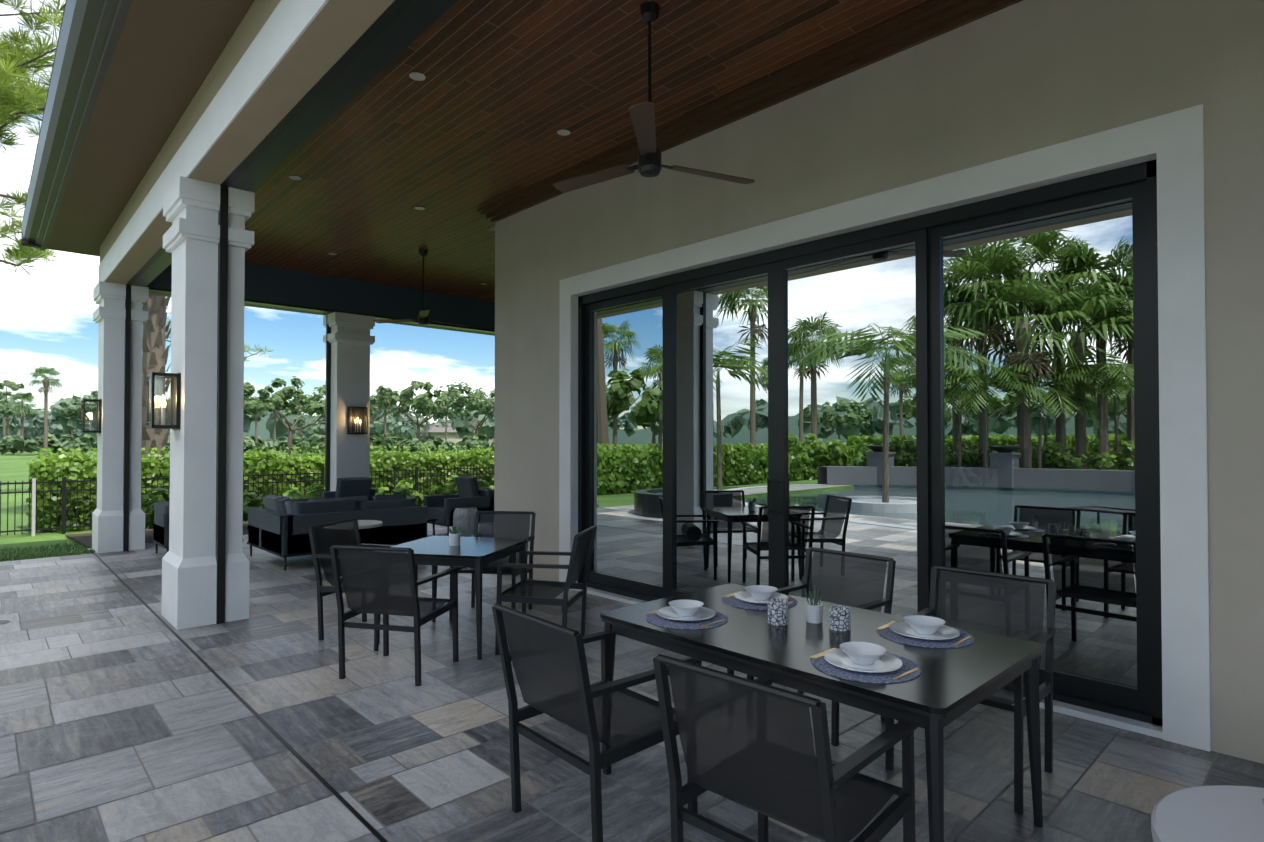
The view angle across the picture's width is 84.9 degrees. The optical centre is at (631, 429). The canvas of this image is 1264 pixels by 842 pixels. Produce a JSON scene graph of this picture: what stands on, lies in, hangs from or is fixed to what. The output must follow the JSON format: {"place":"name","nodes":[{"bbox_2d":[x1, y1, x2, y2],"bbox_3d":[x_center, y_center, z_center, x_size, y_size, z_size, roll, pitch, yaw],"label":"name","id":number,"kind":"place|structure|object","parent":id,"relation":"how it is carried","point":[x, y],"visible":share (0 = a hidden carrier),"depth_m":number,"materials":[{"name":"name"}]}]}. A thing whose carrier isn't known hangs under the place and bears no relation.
{"place":"outdoors","nodes":[
{"label":"outdoors","id":0,"kind":"place"},
{"bbox_2d":[0,538,92,561],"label":"grass","id":1,"kind":"structure","parent":0,"point":[32,544],"depth_m":11.08,"materials":[{"name":"green plant"}]},
{"bbox_2d":[0,542,94,561],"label":"grass blades","id":2,"kind":"object","parent":1,"relation":"on","point":[23,552],"visible":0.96,"depth_m":9.73,"materials":[{"name":"green plant"}]},
{"bbox_2d":[0,447,493,547],"bbox_3d":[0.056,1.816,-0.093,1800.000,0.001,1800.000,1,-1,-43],"label":"golf lawn","id":3,"kind":"structure","parent":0,"point":[14,468],"depth_m":22.72,"materials":[{"name":"green plant"}]},
{"bbox_2d":[0,391,15,437],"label":"palm tree","id":4,"kind":"object","parent":3,"relation":"on","point":[4,418],"visible":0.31,"depth_m":108.76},
{"bbox_2d":[0,380,24,435],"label":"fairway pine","id":5,"kind":"object","parent":3,"relation":"on","point":[13,386],"visible":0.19,"depth_m":117.17,"materials":[{"name":"green plant"}]},
{"bbox_2d":[0,391,38,417],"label":"tree","id":6,"kind":"object","parent":3,"relation":"on","point":[5,412],"visible":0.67,"depth_m":99.77,"materials":[{"name":"green plant"}]},
{"bbox_2d":[2,392,37,452],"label":"palm tree","id":7,"kind":"object","parent":3,"relation":"on","point":[21,413],"visible":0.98,"depth_m":88.64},
{"bbox_2d":[2,402,53,439],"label":"fairway tree","id":8,"kind":"object","parent":3,"relation":"on","point":[32,428],"visible":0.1,"depth_m":175.69,"materials":[{"name":"green plant"}]},
{"bbox_2d":[0,0,64,276],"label":"pine","id":9,"kind":"object","parent":3,"relation":"on","point":[14,65],"visible":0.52,"depth_m":20.83,"materials":[{"name":"green plant"}]},
{"bbox_2d":[31,478,35,535],"bbox_3d":[-11.234,1.459,12.978,0.050,1.080,0.100,1,-1,-43],"label":"fence post","id":10,"kind":"object","parent":3,"relation":"on","point":[33,504],"visible":1,"depth_m":12.94,"materials":[{"name":"grey"}]},
{"bbox_2d":[27,365,61,455],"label":"palm tree","id":11,"kind":"object","parent":3,"relation":"on","point":[45,381],"visible":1,"depth_m":74.13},
{"bbox_2d":[9,403,86,439],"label":"fairway tree","id":12,"kind":"object","parent":3,"relation":"on","point":[56,428],"visible":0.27,"depth_m":159.93,"materials":[{"name":"green plant"}]},
{"bbox_2d":[58,394,81,435],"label":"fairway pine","id":13,"kind":"object","parent":3,"relation":"on","point":[73,397],"visible":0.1,"depth_m":158.62,"materials":[{"name":"green plant"}]},
{"bbox_2d":[53,390,97,418],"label":"tree","id":14,"kind":"object","parent":3,"relation":"on","point":[68,411],"visible":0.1,"depth_m":109.62,"materials":[{"name":"green plant"}]},
{"bbox_2d":[87,391,96,437],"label":"palm tree","id":15,"kind":"object","parent":3,"relation":"on","point":[96,414],"visible":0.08,"depth_m":118.80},
{"bbox_2d":[141,295,165,460],"bbox_3d":[-11.311,-2.646,16.419,3.828,9.385,3.880,0,-1,-8],"label":"trunk","id":16,"kind":"object","parent":3,"relation":"on","point":[158,350],"depth_m":16.16,"materials":[{"name":"brown plant"}]},
{"bbox_2d":[141,295,170,461],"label":"sabal boots","id":17,"kind":"object","parent":16,"relation":"attached to","point":[158,341],"visible":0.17,"depth_m":16.12,"materials":[{"name":"brown plant"}]},
{"bbox_2d":[66,521,247,547],"bbox_3d":[-4.586,1.907,15.893,12.800,0.245,4.380,1,-1,-43],"label":"planting bed","id":18,"kind":"object","parent":3,"relation":"on","point":[85,538],"depth_m":12.15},
{"bbox_2d":[141,475,493,528],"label":"bed shrubs","id":19,"kind":"object","parent":18,"relation":"on","point":[251,500],"visible":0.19,"depth_m":14.42,"materials":[{"name":"green plant"}]},
{"bbox_2d":[166,400,266,417],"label":"tree","id":20,"kind":"object","parent":3,"relation":"on","point":[263,415],"depth_m":125.88,"materials":[{"name":"green plant"}]},
{"bbox_2d":[166,306,273,360],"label":"pine","id":21,"kind":"object","parent":3,"relation":"on","point":[250,349],"visible":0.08,"depth_m":44.49,"materials":[{"name":"green plant"}]},
{"bbox_2d":[0,466,493,535],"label":"pool fence","id":22,"kind":"object","parent":3,"relation":"on","point":[63,527],"visible":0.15,"depth_m":14.12,"materials":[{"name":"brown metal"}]},
{"bbox_2d":[0,432,494,453],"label":"shrubs","id":23,"kind":"object","parent":3,"relation":"on","point":[14,444],"visible":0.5,"depth_m":83.60,"materials":[{"name":"green plant"}]},
{"bbox_2d":[0,394,494,440],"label":"woods","id":24,"kind":"object","parent":3,"relation":"on","point":[70,422],"depth_m":168.46,"materials":[{"name":"green plant"}]},
{"bbox_2d":[243,381,252,414],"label":"tree","id":25,"kind":"object","parent":3,"relation":"on","point":[246,411],"depth_m":109.05,"materials":[{"name":"green plant"}]},
{"bbox_2d":[248,397,267,452],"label":"palm tree","id":26,"kind":"object","parent":3,"relation":"on","point":[256,419],"visible":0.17,"depth_m":94.23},
{"bbox_2d":[25,445,493,532],"bbox_3d":[-6.293,1.259,18.881,15.420,1.668,1.514,1,-1,-43],"label":"boundary hedge","id":27,"kind":"object","parent":3,"relation":"on","point":[47,467],"visible":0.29,"depth_m":15.95,"materials":[{"name":"green plant"}]},
{"bbox_2d":[262,407,286,450],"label":"palm tree","id":28,"kind":"object","parent":3,"relation":"on","point":[274,418],"visible":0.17,"depth_m":109.24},
{"bbox_2d":[243,376,325,454],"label":"tree","id":29,"kind":"object","parent":3,"relation":"on","point":[277,402],"visible":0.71,"depth_m":80.64,"materials":[{"name":"green plant"}]},
{"bbox_2d":[284,389,303,437],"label":"tree","id":30,"kind":"object","parent":3,"relation":"on","point":[297,409],"visible":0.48,"depth_m":148.76,"materials":[{"name":"green plant"}]},
{"bbox_2d":[288,413,316,437],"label":"fairway tree","id":31,"kind":"object","parent":3,"relation":"on","point":[304,430],"visible":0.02,"depth_m":174.88,"materials":[{"name":"green plant"}]},
{"bbox_2d":[294,413,391,438],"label":"fairway tree","id":32,"kind":"object","parent":3,"relation":"on","point":[318,427],"visible":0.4,"depth_m":146.11,"materials":[{"name":"green plant"}]},
{"bbox_2d":[308,393,409,423],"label":"tree","id":33,"kind":"object","parent":3,"relation":"on","point":[396,413],"visible":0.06,"depth_m":141.34,"materials":[{"name":"green plant"}]},
{"bbox_2d":[373,387,397,438],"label":"palm tree","id":34,"kind":"object","parent":3,"relation":"on","point":[384,403],"visible":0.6,"depth_m":89.43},
{"bbox_2d":[370,411,412,435],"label":"fairway tree","id":35,"kind":"object","parent":3,"relation":"on","point":[410,424],"visible":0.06,"depth_m":172.27,"materials":[{"name":"green plant"}]},
{"bbox_2d":[371,412,425,439],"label":"fairway tree","id":36,"kind":"object","parent":3,"relation":"on","point":[399,429],"visible":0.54,"depth_m":161.78,"materials":[{"name":"green plant"}]},
{"bbox_2d":[393,414,430,439],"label":"fairway tree","id":37,"kind":"object","parent":3,"relation":"on","point":[423,425],"visible":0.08,"depth_m":178.97,"materials":[{"name":"green plant"}]},
{"bbox_2d":[370,380,484,452],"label":"tree","id":38,"kind":"object","parent":3,"relation":"on","point":[420,404],"visible":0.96,"depth_m":87.44,"materials":[{"name":"green plant"}]},
{"bbox_2d":[402,410,452,427],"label":"fairway tree","id":39,"kind":"object","parent":3,"relation":"on","point":[437,423],"visible":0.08,"depth_m":200.24,"materials":[{"name":"green plant"}]},
{"bbox_2d":[413,391,444,435],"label":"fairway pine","id":40,"kind":"object","parent":3,"relation":"on","point":[427,420],"visible":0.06,"depth_m":139.65,"materials":[{"name":"green plant"}]},
{"bbox_2d":[445,399,450,439],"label":"palm tree","id":41,"kind":"object","parent":3,"relation":"on","point":[446,428],"visible":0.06,"depth_m":124.45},
{"bbox_2d":[411,422,492,445],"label":"house","id":42,"kind":"structure","parent":3,"relation":"on","point":[436,431],"depth_m":197.47,"materials":[{"name":"beige paint"}]},
{"bbox_2d":[429,387,494,441],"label":"tree","id":43,"kind":"object","parent":3,"relation":"on","point":[488,406],"visible":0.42,"depth_m":117.10,"materials":[{"name":"green plant"}]},
{"bbox_2d":[0,0,494,423],"label":"sky","id":44,"kind":"structure","parent":0,"point":[46,317],"materials":[{"name":"blue"}]},
{"bbox_2d":[370,404,377,409],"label":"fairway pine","id":45,"kind":"object","parent":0,"point":[373,407],"visible":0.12,"depth_m":124.77,"materials":[{"name":"green plant"}]},
{"bbox_2d":[0,525,1262,841],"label":"patio floor base","id":46,"kind":"object","parent":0,"point":[464,733],"depth_m":3.40,"materials":[{"name":"grey stone"}]},
{"bbox_2d":[0,523,1263,841],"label":"patio floor tiles","id":47,"kind":"object","parent":46,"relation":"on","point":[114,775],"visible":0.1,"depth_m":3.54,"materials":[{"name":"stone"}]},
{"bbox_2d":[0,620,8,623],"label":"floor drain cover","id":48,"kind":"object","parent":47,"relation":"on","point":[3,621],"visible":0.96,"depth_m":5.89,"materials":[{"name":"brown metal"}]},
{"bbox_2d":[92,281,148,552],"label":"column","id":49,"kind":"structure","parent":47,"relation":"on","point":[120,316],"depth_m":9.64,"materials":[{"name":"white paint"}]},
{"bbox_2d":[81,399,101,432],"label":"lantern column","id":50,"kind":"structure","parent":49,"relation":"attached to","point":[98,404],"depth_m":9.61,"materials":[{"name":"brown metal"}]},
{"bbox_2d":[153,501,242,553],"bbox_3d":[-5.921,1.225,9.436,0.900,0.929,0.850,1,-1,-43],"label":"lounge chair","id":51,"kind":"object","parent":47,"relation":"on","point":[161,525],"visible":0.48,"depth_m":9.04,"materials":[{"name":"fabric"}]},
{"bbox_2d":[161,176,254,629],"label":"column","id":52,"kind":"structure","parent":47,"relation":"on","point":[208,240],"depth_m":5.86,"materials":[{"name":"white paint"}]},
{"bbox_2d":[146,372,180,429],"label":"wall lantern","id":53,"kind":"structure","parent":52,"relation":"attached to","point":[174,402],"depth_m":5.84,"materials":[{"name":"brown metal"}]},
{"bbox_2d":[93,553,387,841],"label":"floor drain channel","id":54,"kind":"object","parent":47,"relation":"on","point":[378,835],"visible":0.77,"depth_m":3.69,"materials":[{"name":"brown metal"}]},
{"bbox_2d":[247,494,426,570],"bbox_3d":[-3.957,1.283,9.329,1.850,0.809,1.500,1,-1,-43],"label":"sectional sofa","id":55,"kind":"object","parent":47,"relation":"on","point":[279,526],"visible":0.75,"depth_m":8.83,"materials":[{"name":"fabric"}]},
{"bbox_2d":[321,477,374,500],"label":"lounge chair","id":56,"kind":"object","parent":47,"relation":"on","point":[353,486],"visible":0.19,"depth_m":11.25,"materials":[{"name":"fabric"}]},
{"bbox_2d":[323,312,374,491],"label":"column","id":57,"kind":"structure","parent":47,"relation":"on","point":[348,340],"depth_m":11.95,"materials":[{"name":"white paint"}]},
{"bbox_2d":[347,407,367,433],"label":"lantern column","id":58,"kind":"structure","parent":57,"relation":"attached to","point":[356,423],"depth_m":11.91,"materials":[{"name":"brown metal"}]},
{"bbox_2d":[308,518,417,643],"bbox_3d":[-2.150,1.194,5.590,0.634,0.884,0.592,0,-1,14],"label":"cafe chair","id":59,"kind":"object","parent":47,"relation":"on","point":[328,535],"visible":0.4,"depth_m":5.49,"materials":[{"name":"black fabric"}]},
{"bbox_2d":[358,520,382,528],"bbox_3d":[-3.115,1.333,7.716,0.620,0.675,0.620,1,-1,-43],"label":"coffee table","id":60,"kind":"object","parent":47,"relation":"on","point":[363,524],"visible":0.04,"depth_m":7.69,"materials":[{"name":"white"}]},
{"bbox_2d":[330,545,460,685],"bbox_3d":[-1.571,1.181,4.640,0.592,0.884,0.634,0,-1,14],"label":"cafe chair","id":61,"kind":"object","parent":47,"relation":"on","point":[377,580],"visible":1,"depth_m":4.42,"materials":[{"name":"black fabric"}]},
{"bbox_2d":[427,517,437,535],"bbox_3d":[-3.602,1.489,10.487,0.700,0.430,1.100,-1,-1,37],"label":"side table","id":62,"kind":"object","parent":47,"relation":"on","point":[433,520],"visible":0.06,"depth_m":10.69,"materials":[{"name":"black metal"}]},
{"bbox_2d":[374,536,527,659],"bbox_3d":[-1.385,1.268,5.404,0.880,0.731,0.880,0,-1,14],"label":"dining table","id":63,"kind":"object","parent":47,"relation":"on","point":[477,553],"visible":0.69,"depth_m":5.11,"materials":[{"name":"dark metal"},{"name":"glass"}]},
{"bbox_2d":[448,526,461,545],"bbox_3d":[-1.387,0.828,5.405,0.109,0.150,0.097,1,-1,-43],"label":"potted plant","id":64,"kind":"object","parent":63,"relation":"on","point":[454,537],"visible":1,"depth_m":5.38,"materials":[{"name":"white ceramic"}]},
{"bbox_2d":[423,476,493,535],"bbox_3d":[-2.914,1.256,11.656,0.900,0.929,0.850,1,-1,-43],"label":"lounge chair","id":65,"kind":"object","parent":47,"relation":"on","point":[441,508],"visible":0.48,"depth_m":11.53,"materials":[{"name":"fabric"}]},
{"bbox_2d":[453,507,478,536],"bbox_3d":[-2.697,1.489,11.204,0.420,0.450,0.420,1,-1,-43],"label":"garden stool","id":66,"kind":"object","parent":47,"relation":"on","point":[464,517],"visible":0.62,"depth_m":11.03,"materials":[{"name":"grey ceramic"}]},
{"bbox_2d":[449,511,535,620],"bbox_3d":[-1.233,1.203,6.177,0.592,0.884,0.634,0,-1,9],"label":"cafe chair","id":67,"kind":"object","parent":47,"relation":"on","point":[504,524],"visible":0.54,"depth_m":6.42,"materials":[{"name":"black"}]},
{"bbox_2d":[493,525,596,654],"bbox_3d":[-0.639,1.189,5.226,0.634,0.884,0.592,0,-1,11],"label":"cafe chair","id":68,"kind":"object","parent":47,"relation":"on","point":[525,590],"visible":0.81,"depth_m":5.15,"materials":[{"name":"black"}]},
{"bbox_2d":[492,603,701,841],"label":"dining chair","id":69,"kind":"object","parent":47,"relation":"on","point":[618,720],"visible":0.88,"depth_m":2.70,"materials":[{"name":"black fabric"}]},
{"bbox_2d":[653,654,917,841],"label":"dining chair","id":70,"kind":"object","parent":47,"relation":"on","point":[747,743],"visible":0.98,"depth_m":2.04,"materials":[{"name":"black fabric"}]},
{"bbox_2d":[600,584,1042,841],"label":"dining table","id":71,"kind":"object","parent":47,"relation":"on","point":[940,692],"visible":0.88,"depth_m":2.71,"materials":[{"name":"black metal"}]},
{"bbox_2d":[768,598,850,630],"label":"candle holders","id":72,"kind":"object","parent":71,"relation":"on","point":[839,617],"visible":1,"depth_m":3.06,"materials":[{"name":"white glass"}]},
{"bbox_2d":[646,585,973,682],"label":"place settings","id":73,"kind":"object","parent":71,"relation":"on","point":[865,662],"visible":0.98,"depth_m":2.86,"materials":[{"name":"white ceramic"}]},
{"bbox_2d":[805,585,822,623],"bbox_3d":[0.826,0.790,3.141,0.080,0.163,0.083,1,-1,-43],"label":"potted plant","id":74,"kind":"object","parent":71,"relation":"on","point":[814,611],"visible":1,"depth_m":3.11,"materials":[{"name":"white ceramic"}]},
{"bbox_2d":[747,547,895,745],"bbox_3d":[1.068,1.171,3.923,0.634,0.884,0.592,1,-1,-41],"label":"dining chair","id":75,"kind":"object","parent":47,"relation":"on","point":[851,579],"visible":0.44,"depth_m":4.07,"materials":[{"name":"black fabric"}]},
{"bbox_2d":[885,565,1055,814],"bbox_3d":[1.613,1.162,3.288,0.592,0.884,0.634,-1,-1,44],"label":"dining chair","id":76,"kind":"object","parent":47,"relation":"on","point":[1008,605],"visible":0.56,"depth_m":3.38,"materials":[{"name":"black"}]},
{"bbox_2d":[1151,785,1263,841],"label":"round side table","id":77,"kind":"object","parent":47,"relation":"on","point":[1223,813],"visible":1,"depth_m":1.91,"materials":[{"name":"grey"}]},
{"bbox_2d":[494,0,1263,763],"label":"house wall","id":78,"kind":"structure","parent":0,"point":[1024,76],"depth_m":4.22,"materials":[{"name":"beige paint"}]},
{"bbox_3d":[10.142,-0.670,8.779,17.200,4.700,27.000,1,-1,-43],"label":"house","id":79,"kind":"object","parent":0,"visible":0},
{"bbox_2d":[23,0,254,255],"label":"roof soffit","id":80,"kind":"structure","parent":79,"relation":"on","point":[166,55],"depth_m":5.66,"materials":[{"name":"beige paint"}]},
{"bbox_2d":[21,0,131,256],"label":"roof gutter","id":81,"kind":"object","parent":80,"relation":"attached to","point":[91,31],"visible":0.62,"depth_m":5.80,"materials":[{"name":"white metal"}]},
{"bbox_2d":[98,0,494,335],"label":"lanai beams","id":82,"kind":"structure","parent":79,"relation":"attached to","point":[283,80],"depth_m":5.03,"materials":[{"name":"paint"}]},
{"bbox_2d":[245,0,933,301],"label":"ceiling planks","id":83,"kind":"object","parent":79,"relation":"attached to","point":[465,15],"visible":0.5,"depth_m":5.85,"materials":[{"name":"brown wood"}]},
{"bbox_2d":[373,249,469,326],"bbox_3d":[-2.921,-2.073,10.174,1.269,1.094,1.386,1,-1,-43],"label":"ceiling fan","id":84,"kind":"object","parent":83,"relation":"hanging from","point":[423,313],"visible":1,"depth_m":10.09,"materials":[{"name":"brown metal"}]},
{"bbox_2d":[289,72,569,284],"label":"recessed lights","id":85,"kind":"object","parent":83,"relation":"attached to","point":[417,76],"visible":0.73,"depth_m":6.20,"materials":[{"name":"white"}]},
{"bbox_2d":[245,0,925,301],"bbox_3d":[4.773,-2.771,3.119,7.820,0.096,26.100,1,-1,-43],"label":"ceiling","id":86,"kind":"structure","parent":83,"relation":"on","point":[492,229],"depth_m":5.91,"materials":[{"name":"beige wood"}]},
{"bbox_2d":[553,1,754,192],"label":"ceiling fan","id":87,"kind":"object","parent":83,"relation":"hanging from","point":[642,115],"visible":1,"depth_m":4.40,"materials":[{"name":"brown metal"}]},
{"bbox_2d":[478,0,1022,222],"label":"crown moulding","id":88,"kind":"object","parent":79,"relation":"attached to","point":[925,22],"visible":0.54,"depth_m":5.21,"materials":[{"name":"brown wood"}]},
{"bbox_2d":[559,104,1210,751],"bbox_3d":[1.135,0.009,5.476,0.220,3.250,5.320,1,-1,-43],"label":"door trim","id":89,"kind":"structure","parent":79,"relation":"attached to","point":[1173,144],"depth_m":3.60,"materials":[{"name":"white paint"}]},
{"bbox_2d":[578,159,1162,725],"bbox_3d":[1.157,0.087,5.497,0.158,3.025,4.940,1,-1,-43],"label":"sliding door","id":90,"kind":"structure","parent":89,"relation":"in","point":[970,385],"depth_m":4.68,"materials":[{"name":"grey"}]}
]}

